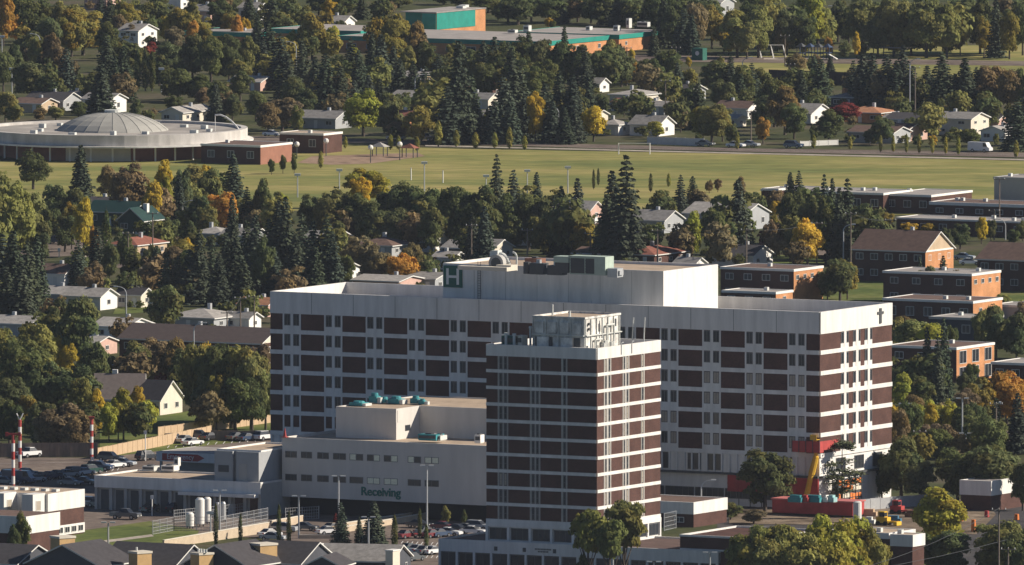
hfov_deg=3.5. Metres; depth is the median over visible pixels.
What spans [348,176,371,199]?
autumn tree
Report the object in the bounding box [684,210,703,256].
leafy tree
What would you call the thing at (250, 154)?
window
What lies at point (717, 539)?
annexe
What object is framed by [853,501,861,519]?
site silo
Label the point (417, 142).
sapling
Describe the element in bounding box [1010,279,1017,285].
window
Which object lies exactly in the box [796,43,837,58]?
play structure
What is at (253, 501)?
garage door
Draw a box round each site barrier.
[970,519,975,531]
[1013,514,1019,519]
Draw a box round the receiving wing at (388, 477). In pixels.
[282,430,485,521]
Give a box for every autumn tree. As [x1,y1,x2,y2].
[0,0,14,45]
[11,14,21,39]
[52,334,65,367]
[59,343,78,372]
[70,196,92,256]
[84,388,105,436]
[89,225,99,248]
[113,398,121,439]
[129,385,145,407]
[141,180,162,210]
[154,159,172,182]
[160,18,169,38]
[186,20,198,36]
[201,164,212,172]
[207,191,238,227]
[230,14,243,31]
[242,17,250,28]
[320,0,337,15]
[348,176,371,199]
[385,252,421,274]
[526,91,545,142]
[544,18,552,27]
[580,105,607,141]
[628,49,635,58]
[685,56,691,68]
[723,33,731,54]
[755,117,770,143]
[768,201,780,215]
[791,218,825,264]
[824,37,833,57]
[852,31,860,58]
[900,222,918,229]
[919,223,936,230]
[922,402,939,430]
[928,135,937,144]
[975,217,987,243]
[991,370,1023,424]
[1016,379,1023,403]
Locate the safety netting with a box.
[836,475,861,498]
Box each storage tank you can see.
[186,512,193,528]
[195,498,204,526]
[203,497,210,523]
[215,502,218,518]
[221,502,225,521]
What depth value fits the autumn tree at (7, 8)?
4487.33 m
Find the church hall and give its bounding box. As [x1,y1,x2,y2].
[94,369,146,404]
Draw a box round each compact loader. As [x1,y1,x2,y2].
[875,511,901,525]
[889,500,907,513]
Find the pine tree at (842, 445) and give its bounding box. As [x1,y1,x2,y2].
[823,438,868,498]
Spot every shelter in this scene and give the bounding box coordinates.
[372,142,389,156]
[400,143,418,157]
[867,46,910,56]
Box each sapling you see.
[318,151,323,167]
[343,136,347,147]
[387,133,392,149]
[395,134,400,149]
[414,136,419,149]
[433,120,442,146]
[452,130,459,146]
[471,131,479,147]
[491,132,497,147]
[506,127,512,148]
[521,136,527,149]
[666,174,670,186]
[734,132,739,148]
[810,134,816,147]
[847,136,852,148]
[878,135,882,151]
[891,135,894,151]
[904,132,908,152]
[917,134,920,151]
[930,136,934,152]
[943,136,947,153]
[956,136,960,154]
[1013,140,1018,157]
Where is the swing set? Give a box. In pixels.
[759,45,783,57]
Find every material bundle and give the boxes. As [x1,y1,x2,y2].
[788,495,802,502]
[802,495,808,502]
[808,494,822,502]
[823,495,828,502]
[828,495,836,502]
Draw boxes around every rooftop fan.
[349,401,371,405]
[369,393,382,402]
[382,397,387,402]
[388,396,407,403]
[410,396,421,403]
[418,399,429,404]
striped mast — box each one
[5,432,20,485]
[16,413,23,467]
[89,416,93,459]
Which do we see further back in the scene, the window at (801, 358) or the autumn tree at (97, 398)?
the autumn tree at (97, 398)
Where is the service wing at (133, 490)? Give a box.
[94,469,290,516]
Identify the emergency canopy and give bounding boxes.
[156,446,222,472]
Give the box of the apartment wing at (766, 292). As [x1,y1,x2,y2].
[721,287,793,298]
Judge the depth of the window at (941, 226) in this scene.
3728.78 m
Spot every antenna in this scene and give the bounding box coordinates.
[632,317,633,342]
[643,317,644,341]
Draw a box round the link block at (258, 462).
[214,442,281,481]
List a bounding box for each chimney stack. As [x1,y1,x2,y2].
[49,535,75,549]
[128,547,152,564]
[189,548,213,564]
[250,542,277,555]
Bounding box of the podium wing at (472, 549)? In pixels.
[438,532,720,564]
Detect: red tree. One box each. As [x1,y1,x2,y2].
[143,42,157,53]
[154,373,167,379]
[757,230,763,244]
[828,102,861,124]
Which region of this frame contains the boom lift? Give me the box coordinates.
[804,435,819,494]
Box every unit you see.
[142,464,159,470]
[161,464,178,470]
[418,432,443,440]
[438,434,446,440]
[474,433,483,442]
[501,335,517,344]
[508,29,517,32]
[516,335,527,344]
[523,25,531,31]
[525,256,545,262]
[586,25,592,29]
[613,25,620,30]
[626,18,631,27]
[637,21,649,26]
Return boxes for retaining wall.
[162,522,268,543]
[270,515,302,525]
[299,535,332,538]
[330,513,425,534]
[347,512,411,524]
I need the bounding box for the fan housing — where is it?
[489,254,506,265]
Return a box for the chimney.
[385,549,400,564]
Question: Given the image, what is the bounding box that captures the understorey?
[0,0,1023,460]
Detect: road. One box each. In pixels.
[5,240,102,257]
[252,136,1023,156]
[627,55,1023,65]
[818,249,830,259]
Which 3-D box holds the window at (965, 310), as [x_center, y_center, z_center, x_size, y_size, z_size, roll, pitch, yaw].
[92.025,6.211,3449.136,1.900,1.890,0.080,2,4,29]
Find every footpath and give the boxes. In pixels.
[104,534,152,541]
[425,145,1023,159]
[764,58,855,58]
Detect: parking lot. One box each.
[0,440,270,507]
[84,507,485,564]
[717,507,1023,564]
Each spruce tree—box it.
[0,230,36,311]
[0,234,8,280]
[0,267,14,313]
[4,263,36,315]
[19,240,45,312]
[30,234,51,305]
[35,53,44,64]
[57,47,76,90]
[67,240,87,285]
[68,145,95,197]
[84,62,117,114]
[86,227,108,278]
[93,34,114,77]
[95,0,105,23]
[99,0,114,24]
[108,57,128,103]
[117,46,138,100]
[149,245,164,288]
[153,252,174,302]
[169,175,187,226]
[169,256,186,304]
[177,249,202,304]
[189,234,212,304]
[203,253,231,306]
[204,239,226,284]
[205,83,226,121]
[219,232,234,292]
[220,194,241,253]
[223,154,245,204]
[226,239,254,296]
[229,258,253,310]
[237,187,253,226]
[239,220,250,261]
[240,0,258,21]
[243,214,262,293]
[250,14,264,57]
[251,21,277,72]
[252,41,270,75]
[255,246,282,295]
[260,0,282,27]
[262,219,279,260]
[263,33,294,90]
[268,52,299,100]
[270,200,287,242]
[273,197,296,275]
[282,233,308,286]
[291,212,308,260]
[293,40,311,88]
[303,221,322,273]
[305,57,319,89]
[306,246,328,285]
[310,53,337,109]
[317,214,339,275]
[323,234,346,283]
[329,502,351,542]
[331,66,350,103]
[343,38,357,61]
[346,80,360,100]
[349,50,367,92]
[352,0,370,19]
[354,516,363,543]
[358,501,389,543]
[361,75,374,96]
[362,32,376,72]
[372,34,394,92]
[373,79,384,107]
[378,525,386,543]
[387,59,406,93]
[388,46,406,81]
[403,61,419,89]
[409,66,431,109]
[417,32,428,70]
[427,86,467,144]
[428,54,444,80]
[439,40,481,143]
[460,212,477,259]
[467,74,483,133]
[468,206,496,258]
[469,40,487,80]
[472,100,485,140]
[478,99,505,144]
[484,37,500,64]
[485,77,519,135]
[488,154,505,207]
[497,47,516,81]
[500,100,523,144]
[501,61,524,116]
[504,42,510,55]
[505,170,521,204]
[516,66,531,117]
[517,94,539,141]
[523,31,532,64]
[530,172,543,198]
[536,100,559,142]
[537,83,557,136]
[540,195,556,254]
[545,186,570,257]
[549,70,565,114]
[551,107,578,144]
[553,0,571,23]
[559,74,591,135]
[561,26,569,80]
[566,178,585,254]
[569,105,587,142]
[574,47,601,92]
[581,75,601,114]
[588,194,616,255]
[592,170,622,245]
[596,9,610,24]
[600,155,648,260]
[606,0,625,26]
[634,0,655,28]
[646,26,660,56]
[655,0,674,47]
[668,7,690,54]
[673,63,685,83]
[673,175,688,221]
[680,14,701,55]
[682,83,705,129]
[685,176,697,207]
[723,56,735,92]
[728,179,756,244]
[735,73,746,97]
[748,63,760,97]
[784,172,794,194]
[793,70,809,102]
[793,171,804,194]
[808,59,833,104]
[809,56,818,71]
[817,174,828,202]
[823,187,851,262]
[825,56,835,71]
[828,178,835,207]
[840,178,858,257]
[844,60,857,91]
[847,54,868,106]
[854,53,877,106]
[868,54,893,107]
[878,60,907,108]
[897,45,910,85]
[903,66,925,111]
[917,257,921,266]
[920,66,934,101]
[922,327,932,396]
[925,51,955,105]
[929,333,948,403]
[936,318,955,400]
[938,256,947,269]
[947,73,958,105]
[950,58,978,105]
[972,67,980,79]
[983,0,1007,58]
[989,398,1009,451]
[997,99,1023,151]
[1005,393,1023,454]
[1017,91,1023,127]
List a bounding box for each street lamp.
[101,522,114,542]
[113,286,126,316]
[193,322,206,346]
[206,511,213,531]
[213,490,226,529]
[292,495,305,538]
[294,142,298,158]
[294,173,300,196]
[323,138,328,155]
[332,475,345,508]
[361,516,375,543]
[368,145,372,162]
[397,142,401,159]
[420,465,433,524]
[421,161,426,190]
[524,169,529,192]
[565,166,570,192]
[701,479,715,495]
[703,552,716,564]
[843,224,855,258]
[909,58,919,101]
[956,398,968,434]
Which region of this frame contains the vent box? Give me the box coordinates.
[174,456,180,465]
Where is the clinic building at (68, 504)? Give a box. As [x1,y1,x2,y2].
[0,485,84,534]
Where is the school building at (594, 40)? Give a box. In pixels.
[184,24,660,54]
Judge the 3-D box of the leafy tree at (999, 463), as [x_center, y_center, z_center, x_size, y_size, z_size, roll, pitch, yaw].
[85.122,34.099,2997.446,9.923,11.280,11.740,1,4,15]
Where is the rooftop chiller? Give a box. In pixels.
[554,255,623,277]
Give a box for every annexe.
[0,510,59,550]
[679,526,804,564]
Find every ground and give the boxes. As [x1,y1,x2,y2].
[0,0,1023,550]
[729,499,995,533]
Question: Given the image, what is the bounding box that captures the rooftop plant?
[532,304,621,347]
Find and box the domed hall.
[0,109,253,161]
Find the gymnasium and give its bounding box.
[400,4,485,30]
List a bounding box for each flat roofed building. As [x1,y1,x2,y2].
[200,139,292,164]
[279,130,342,153]
[660,494,727,527]
[760,186,912,212]
[762,184,787,209]
[832,527,915,564]
[889,188,972,213]
[890,529,924,564]
[895,214,1023,237]
[929,197,1023,217]
[929,312,1003,340]
[959,478,1021,510]
[991,358,1023,380]
[993,173,1023,200]
[1002,301,1023,318]
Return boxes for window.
[7,499,11,509]
[36,500,40,510]
[65,526,69,532]
[71,525,76,531]
[78,524,82,530]
[98,329,103,334]
[118,297,124,302]
[121,223,127,228]
[207,150,214,156]
[227,150,233,157]
[247,151,253,158]
[284,314,289,324]
[284,334,289,345]
[284,355,289,365]
[284,375,289,385]
[285,451,290,457]
[285,474,296,480]
[291,451,296,457]
[293,314,298,325]
[293,335,298,345]
[293,355,298,365]
[293,375,298,386]
[301,451,305,457]
[301,474,311,480]
[306,452,311,457]
[309,139,315,146]
[317,452,322,458]
[317,475,328,481]
[323,452,328,458]
[326,316,331,326]
[326,336,331,346]
[326,356,331,367]
[326,377,331,387]
[333,453,338,459]
[333,476,345,482]
[335,316,340,326]
[335,336,340,347]
[335,357,340,367]
[335,377,340,387]
[339,453,345,459]
[349,454,355,459]
[350,477,362,483]
[356,454,362,460]
[367,317,372,328]
[367,338,372,348]
[367,358,372,368]
[367,378,372,389]
[367,454,372,460]
[367,477,379,483]
[373,455,379,460]
[376,318,381,328]
[376,338,381,348]
[376,358,381,369]
[384,455,390,461]
[384,478,397,484]
[391,455,397,461]
[408,456,413,462]
[408,479,420,485]
[409,319,414,329]
[409,339,414,350]
[409,360,414,370]
[414,456,420,462]
[418,319,423,330]
[418,340,423,350]
[418,360,423,370]
[425,457,431,463]
[425,480,438,486]
[432,457,438,463]
[441,552,455,564]
[451,321,456,331]
[451,341,456,351]
[451,361,456,372]
[459,552,472,564]
[460,321,465,331]
[460,341,465,352]
[460,362,465,372]
[476,553,489,564]
[490,527,506,539]
[493,322,498,333]
[493,554,506,564]
[499,357,501,368]
[499,373,501,384]
[499,390,501,401]
[499,406,501,418]
[499,423,501,434]
[499,440,501,451]
[499,456,501,468]
[499,473,501,484]
[499,490,501,501]
[499,506,501,518]
[502,323,507,333]
[504,357,506,368]
[504,373,506,385]
[504,390,506,401]
[504,407,506,418]
[504,423,506,435]
[504,440,506,451]
[504,457,506,468]
[504,473,506,484]
[504,490,506,501]
[504,506,506,518]
[510,555,524,564]
[511,528,527,540]
[528,556,541,564]
[532,358,534,369]
[532,375,534,386]
[532,391,534,402]
[532,408,534,419]
[532,425,534,436]
[532,441,534,452]
[532,458,534,469]
[532,474,534,486]
[532,491,534,502]
[532,508,534,519]
[533,529,549,541]
[536,358,538,369]
[536,375,538,386]
[536,391,538,403]
[536,408,538,419]
[536,425,538,436]
[536,441,538,453]
[536,458,538,469]
[536,475,538,486]
[536,491,538,503]
[536,508,538,519]
[545,556,558,564]
[554,530,571,542]
[562,557,575,564]
[563,359,565,370]
[563,376,565,387]
[563,392,565,404]
[563,409,565,420]
[563,426,565,437]
[563,442,565,454]
[563,459,565,470]
[563,476,565,487]
[563,492,565,504]
[563,509,565,520]
[597,559,610,564]
[605,357,624,512]
[614,560,627,564]
[620,327,624,337]
[628,327,633,338]
[632,560,645,564]
[649,523,658,535]
[649,561,662,564]
[660,451,667,467]
[660,485,663,494]
[661,329,667,339]
[661,349,667,360]
[661,370,667,380]
[665,485,693,495]
[666,562,680,564]
[670,329,676,340]
[670,350,676,360]
[670,370,676,381]
[674,517,683,522]
[688,453,700,469]
[695,487,723,496]
[704,330,709,341]
[704,351,709,361]
[704,371,709,382]
[708,454,720,469]
[713,331,718,341]
[713,351,718,362]
[713,372,718,382]
[725,273,733,278]
[725,488,749,498]
[744,273,751,279]
[746,332,752,343]
[746,353,752,363]
[746,373,752,384]
[756,332,761,343]
[756,353,761,364]
[756,374,761,384]
[762,274,769,280]
[767,495,782,499]
[780,275,787,280]
[789,334,794,344]
[789,354,794,365]
[789,375,794,385]
[798,334,804,345]
[798,355,804,365]
[798,375,804,386]
[836,457,845,471]
[853,198,860,205]
[854,454,863,468]
[856,252,862,258]
[857,268,862,274]
[870,253,877,259]
[870,269,877,275]
[871,199,877,206]
[873,451,881,465]
[879,512,886,516]
[885,254,892,259]
[889,200,894,206]
[890,277,897,283]
[890,292,897,296]
[893,501,900,505]
[895,351,903,358]
[899,254,906,260]
[903,200,910,206]
[906,306,913,315]
[912,278,919,283]
[914,255,921,260]
[919,201,926,207]
[924,307,931,315]
[934,278,941,284]
[936,208,942,212]
[939,224,946,229]
[942,308,949,313]
[956,208,962,213]
[956,279,964,285]
[959,350,966,363]
[959,366,965,375]
[960,308,967,312]
[962,325,969,333]
[972,348,978,361]
[976,209,982,213]
[981,262,988,268]
[983,133,989,137]
[984,346,991,359]
[984,363,991,376]
[995,210,1002,214]
[995,226,1002,231]
[996,263,1002,269]
[1010,264,1017,269]
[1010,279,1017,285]
[1012,369,1019,376]
[1015,210,1022,215]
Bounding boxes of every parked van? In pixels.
[2,469,35,483]
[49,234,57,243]
[967,141,992,151]
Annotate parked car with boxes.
[0,476,18,484]
[19,468,37,473]
[32,473,46,482]
[34,472,51,480]
[44,471,62,479]
[52,470,68,478]
[57,477,83,485]
[61,469,80,477]
[65,466,85,476]
[76,476,93,484]
[79,467,95,475]
[80,464,102,474]
[85,496,94,506]
[86,499,94,506]
[87,460,113,470]
[96,451,123,460]
[106,460,126,468]
[115,457,136,466]
[134,450,155,460]
[139,503,159,512]
[154,503,159,511]
[165,502,177,512]
[175,435,190,442]
[181,437,203,445]
[193,429,205,439]
[198,432,215,440]
[225,432,240,440]
[235,433,256,440]
[253,430,270,440]
[257,528,282,536]
[259,531,286,539]
[262,130,278,135]
[270,521,297,532]
[291,521,319,530]
[315,526,334,534]
[321,522,334,526]
[397,530,417,538]
[403,543,412,547]
[406,519,432,527]
[408,544,421,551]
[411,552,425,561]
[413,526,431,532]
[413,545,435,554]
[419,133,432,139]
[420,529,441,537]
[424,545,437,554]
[430,521,450,528]
[434,528,451,537]
[441,527,462,535]
[448,523,464,529]
[458,525,484,533]
[465,519,485,528]
[695,140,715,145]
[726,141,745,147]
[743,140,760,146]
[783,140,803,147]
[954,252,975,259]
[958,258,976,264]
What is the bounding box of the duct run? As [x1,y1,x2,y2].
[458,264,517,270]
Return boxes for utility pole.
[122,232,133,276]
[147,212,158,242]
[221,311,232,325]
[234,297,246,326]
[254,295,260,326]
[465,224,477,253]
[521,229,532,256]
[651,229,662,261]
[660,80,670,111]
[740,229,752,262]
[746,110,756,146]
[780,35,785,65]
[811,222,822,264]
[845,212,856,261]
[910,66,919,109]
[989,402,1002,421]
[991,508,1006,564]
[994,178,1004,216]
[1000,547,1015,564]
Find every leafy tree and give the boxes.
[0,50,14,92]
[0,91,18,121]
[0,171,36,247]
[0,326,16,378]
[0,337,51,380]
[0,376,34,405]
[0,399,23,442]
[4,100,23,121]
[7,44,24,85]
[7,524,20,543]
[9,354,50,391]
[10,61,46,93]
[12,0,32,15]
[14,149,53,188]
[15,395,35,433]
[16,0,51,32]
[17,191,45,260]
[18,323,59,362]
[21,401,56,434]
[26,36,42,63]
[26,361,62,406]
[30,220,51,262]
[32,108,46,120]
[32,417,53,442]
[36,16,62,39]
[37,205,60,243]
[39,297,70,334]
[39,403,84,442]
[42,32,60,61]
[42,184,67,221]
[46,106,63,119]
[46,363,102,411]
[47,0,80,21]
[48,43,67,71]
[51,215,75,251]
[53,294,100,362]
[57,8,86,56]
[58,187,91,215]
[59,367,73,377]
[60,414,96,442]
[62,202,75,248]
[67,377,92,408]
[69,101,87,116]
[72,7,102,54]
[79,341,110,376]
[90,261,105,278]
[94,21,118,52]
[96,164,115,196]
[99,402,118,442]
[100,242,119,277]
[108,160,149,200]
[110,386,132,439]
[111,14,127,28]
[113,232,133,265]
[116,2,140,22]
[123,340,153,377]
[126,23,134,40]
[128,42,143,65]
[129,99,143,113]
[138,0,163,15]
[139,243,161,268]
[142,337,167,378]
[146,0,169,7]
[147,54,172,85]
[155,68,191,96]
[156,41,181,67]
[157,16,170,40]
[157,217,179,237]
[157,336,185,378]
[159,174,173,199]
[161,245,182,275]
[163,95,183,107]
[164,26,184,46]
[167,6,187,30]
[167,347,184,381]
[170,163,202,195]
[171,239,197,254]
[173,168,193,206]
[177,33,203,78]
[177,220,195,241]
[177,341,207,406]
[182,74,211,102]
[183,1,199,15]
[186,0,205,3]
[188,195,208,228]
[189,373,214,416]
[193,343,236,384]
[194,35,223,82]
[194,87,208,103]
[195,204,217,229]
[196,168,222,204]
[197,25,212,41]
[206,0,232,26]
[206,80,230,98]
[206,375,225,429]
[213,344,243,427]
[217,34,243,79]
[220,13,235,28]
[221,376,255,429]
[223,93,242,120]
[228,70,254,101]
[229,0,242,11]
[234,346,269,429]
[238,35,259,66]
[243,374,268,429]
[244,90,266,121]
[248,235,276,293]
[251,178,271,211]
[251,342,269,378]
[255,102,281,129]
[255,369,270,429]
[261,97,304,130]
[272,191,282,199]
[273,0,299,20]
[279,76,305,102]
[285,29,297,51]
[290,105,303,129]
[291,5,311,25]
[295,88,317,109]
[296,13,326,60]
[296,193,318,231]
[304,69,310,85]
[306,0,330,15]
[312,186,342,229]
[327,25,339,36]
[330,0,358,11]
[332,220,347,251]
[334,192,364,216]
[339,255,355,281]
[341,167,391,198]
[342,88,382,136]
[346,45,357,55]
[351,200,390,239]
[355,243,390,275]
[357,197,378,211]
[362,15,388,45]
[375,184,402,210]
[376,101,400,133]
[377,28,406,57]
[377,207,409,239]
[381,13,410,52]
[384,121,407,136]
[387,180,424,212]
[388,0,412,7]
[397,242,422,262]
[398,45,416,71]
[404,20,427,68]
[409,187,442,215]
[416,207,447,250]
[418,44,435,70]
[432,0,450,4]
[436,185,471,238]
[441,505,450,521]
[445,43,456,59]
[448,0,474,5]
[452,44,475,67]
[458,184,502,228]
[470,63,499,92]
[472,0,499,12]
[492,41,514,55]
[493,0,508,21]
[493,193,525,232]
[496,214,528,244]
[499,0,533,24]
[501,57,529,76]
[510,34,532,62]
[511,194,542,250]
[518,65,547,96]
[525,196,552,231]
[526,38,552,64]
[528,0,540,21]
[533,59,558,91]
[536,0,567,19]
[544,41,571,80]
[565,0,582,21]
[566,44,591,78]
[568,218,594,249]
[568,508,608,564]
[578,0,591,23]
[586,0,613,23]
[589,519,628,564]
[590,46,621,67]
[590,52,606,76]
[594,94,608,111]
[602,39,616,47]
[604,499,647,564]
[615,52,636,86]
[616,96,628,116]
[620,0,642,19]
[636,58,664,71]
[642,0,667,26]
[646,121,664,136]
[652,49,682,73]
[660,6,680,47]
[666,0,688,16]
[675,110,687,131]
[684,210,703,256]
[686,2,708,39]
[687,0,722,12]
[688,106,708,137]
[697,103,729,141]
[699,63,727,86]
[700,207,730,246]
[704,4,722,48]
[705,180,713,192]
[709,78,737,103]
[712,18,727,52]
[714,178,722,189]
[717,56,724,62]
[717,114,731,141]
[718,8,746,57]
[724,524,769,564]
[725,222,737,243]
[731,65,755,91]
[733,176,745,193]
[735,21,760,58]
[736,448,796,511]
[738,0,760,14]
[741,5,773,57]
[742,509,767,523]
[748,95,773,123]
[752,536,787,564]
[753,80,795,126]
[755,67,773,89]
[758,0,785,53]
[759,219,781,244]
[760,524,807,550]
[764,85,801,134]
[769,193,781,216]
[770,213,781,223]
[773,8,797,54]
[774,27,791,54]
[774,191,804,223]
[777,531,826,564]
[779,215,799,258]
[780,102,808,138]
[784,53,807,69]
[792,0,824,38]
[792,13,816,54]
[794,69,818,90]
[795,195,830,256]
[802,513,832,545]
[810,54,821,65]
[812,531,859,564]
[813,195,835,257]
[815,108,843,139]
[816,0,831,43]
[816,274,836,299]
[824,258,856,300]
[824,514,872,564]
[830,0,846,41]
[831,15,838,34]
[837,6,849,42]
[841,0,877,42]
[841,259,858,299]
[861,13,888,56]
[861,523,892,564]
[862,129,874,144]
[870,116,894,143]
[873,0,910,56]
[875,464,889,497]
[877,435,923,495]
[880,212,894,226]
[892,316,903,343]
[892,372,911,405]
[892,408,910,444]
[893,319,928,342]
[897,400,924,438]
[899,316,910,321]
[901,460,937,494]
[902,0,947,57]
[902,394,924,407]
[910,373,920,393]
[910,486,968,538]
[915,323,942,340]
[917,400,939,430]
[918,265,934,270]
[918,424,934,435]
[924,428,954,464]
[924,533,941,564]
[930,423,958,444]
[930,530,971,564]
[932,0,961,57]
[933,446,971,500]
[940,132,953,144]
[940,399,956,429]
[941,227,951,240]
[946,325,958,340]
[947,452,984,489]
[948,434,971,453]
[950,0,975,10]
[950,223,969,248]
[950,404,974,432]
[954,18,968,54]
[954,387,981,407]
[956,373,975,392]
[966,376,996,410]
[967,0,998,53]
[968,402,988,417]
[968,444,1020,478]
[970,414,1008,452]
[971,65,1004,98]
[971,308,987,341]
[973,519,1022,564]
[975,16,992,56]
[980,304,1007,359]
[987,219,996,240]
[993,69,1023,104]
[993,133,999,144]
[996,293,1011,302]
[998,11,1019,58]
[1000,312,1023,357]
[1000,528,1023,564]
[1006,229,1020,242]
[1008,462,1023,510]
[1010,0,1023,54]
[1013,68,1023,99]
[1014,301,1023,315]
[1016,220,1023,240]
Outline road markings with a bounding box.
[15,147,990,557]
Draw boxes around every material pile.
[862,509,877,515]
[864,516,875,523]
[888,515,901,520]
[905,510,912,516]
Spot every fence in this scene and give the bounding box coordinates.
[0,442,97,457]
[97,425,211,454]
[152,507,267,533]
[158,415,270,435]
[174,503,243,521]
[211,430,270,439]
[285,506,318,518]
[647,136,703,145]
[664,511,675,529]
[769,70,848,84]
[800,140,837,145]
[862,494,927,508]
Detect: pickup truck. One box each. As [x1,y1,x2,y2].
[16,447,41,457]
[109,508,141,519]
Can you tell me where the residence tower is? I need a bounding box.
[485,338,660,544]
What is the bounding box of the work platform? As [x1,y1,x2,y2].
[791,439,837,452]
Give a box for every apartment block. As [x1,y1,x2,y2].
[116,321,269,360]
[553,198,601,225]
[720,263,823,299]
[851,227,955,280]
[882,267,1000,297]
[882,294,1002,323]
[892,339,994,382]
[974,242,1023,290]
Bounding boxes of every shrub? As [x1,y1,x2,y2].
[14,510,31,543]
[268,159,274,174]
[279,155,286,168]
[291,153,296,169]
[549,20,555,26]
[575,553,589,564]
[699,248,715,261]
[727,502,743,519]
[809,124,817,137]
[911,136,922,144]
[935,98,944,106]
[958,128,980,142]
[962,363,980,381]
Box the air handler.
[523,259,566,274]
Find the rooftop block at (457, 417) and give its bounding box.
[336,395,485,439]
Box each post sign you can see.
[144,430,146,460]
[150,495,153,515]
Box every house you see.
[0,311,39,335]
[0,543,47,564]
[17,95,59,112]
[23,539,128,564]
[26,89,80,110]
[41,260,73,285]
[45,282,81,301]
[60,284,119,309]
[68,88,83,100]
[80,91,128,111]
[84,0,119,9]
[89,332,118,353]
[90,193,108,203]
[90,198,141,225]
[92,314,153,337]
[111,232,169,257]
[113,541,199,564]
[115,203,164,234]
[116,284,152,306]
[118,21,158,46]
[130,379,184,414]
[159,102,210,120]
[165,303,232,325]
[166,0,188,8]
[180,539,280,564]
[196,2,211,22]
[198,222,224,244]
[218,224,264,246]
[227,73,271,90]
[228,308,263,326]
[235,294,269,316]
[236,0,268,20]
[261,539,331,564]
[302,107,349,128]
[304,227,352,243]
[305,552,355,564]
[323,543,413,564]
[331,13,356,24]
[350,271,423,284]
[352,263,359,281]
[360,232,414,256]
[392,90,414,107]
[399,107,412,122]
[402,68,430,81]
[402,234,448,251]
[409,268,442,285]
[432,247,463,268]
[440,239,459,250]
[473,89,499,108]
[492,239,515,256]
[570,246,615,255]
[577,77,610,91]
[598,115,629,135]
[600,110,610,120]
[607,85,661,103]
[627,112,676,135]
[633,206,685,232]
[633,241,689,262]
[651,98,668,114]
[656,81,707,99]
[672,253,708,263]
[681,201,771,228]
[711,0,735,16]
[712,241,775,265]
[715,98,755,118]
[729,111,748,126]
[772,100,828,123]
[828,88,857,106]
[845,102,894,122]
[846,125,912,143]
[885,112,919,122]
[891,120,926,140]
[933,108,990,134]
[966,110,1005,125]
[979,122,1012,141]
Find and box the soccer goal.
[618,143,649,153]
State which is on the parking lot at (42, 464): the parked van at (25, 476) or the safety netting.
the parked van at (25, 476)
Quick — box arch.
[215,114,238,130]
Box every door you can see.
[53,277,56,285]
[101,489,108,509]
[116,490,123,509]
[131,491,137,510]
[132,298,136,306]
[146,491,152,502]
[160,492,167,511]
[175,493,182,512]
[190,495,197,512]
[205,496,212,510]
[221,497,227,513]
[235,497,242,514]
[239,464,246,481]
[241,319,244,326]
[250,498,257,515]
[611,127,614,135]
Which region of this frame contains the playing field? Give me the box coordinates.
[160,145,1023,214]
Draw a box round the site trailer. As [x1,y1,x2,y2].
[771,496,865,515]
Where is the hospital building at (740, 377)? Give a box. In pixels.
[270,257,892,506]
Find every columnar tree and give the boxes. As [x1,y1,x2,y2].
[101,210,111,248]
[133,47,141,87]
[141,48,149,90]
[148,51,155,90]
[213,503,218,544]
[238,513,242,540]
[276,504,281,539]
[286,511,291,540]
[390,511,397,543]
[417,508,421,538]
[424,524,428,545]
[461,510,466,522]
[592,170,595,188]
[596,168,599,184]
[648,173,652,191]
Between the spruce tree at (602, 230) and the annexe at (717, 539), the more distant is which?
the spruce tree at (602, 230)
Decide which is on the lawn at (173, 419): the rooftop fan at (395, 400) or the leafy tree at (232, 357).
the leafy tree at (232, 357)
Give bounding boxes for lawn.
[0,161,278,202]
[74,521,198,544]
[100,411,270,454]
[113,307,146,313]
[773,255,825,263]
[823,280,882,301]
[1000,290,1023,301]
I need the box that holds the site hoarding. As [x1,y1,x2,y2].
[727,475,818,506]
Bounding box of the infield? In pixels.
[298,153,423,164]
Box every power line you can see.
[873,508,998,564]
[898,540,1004,564]
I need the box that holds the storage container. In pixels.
[692,48,706,59]
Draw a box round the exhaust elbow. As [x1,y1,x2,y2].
[490,250,510,263]
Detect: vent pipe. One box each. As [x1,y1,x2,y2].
[512,251,517,270]
[512,333,515,344]
[529,326,531,345]
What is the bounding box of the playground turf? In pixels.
[717,43,1023,77]

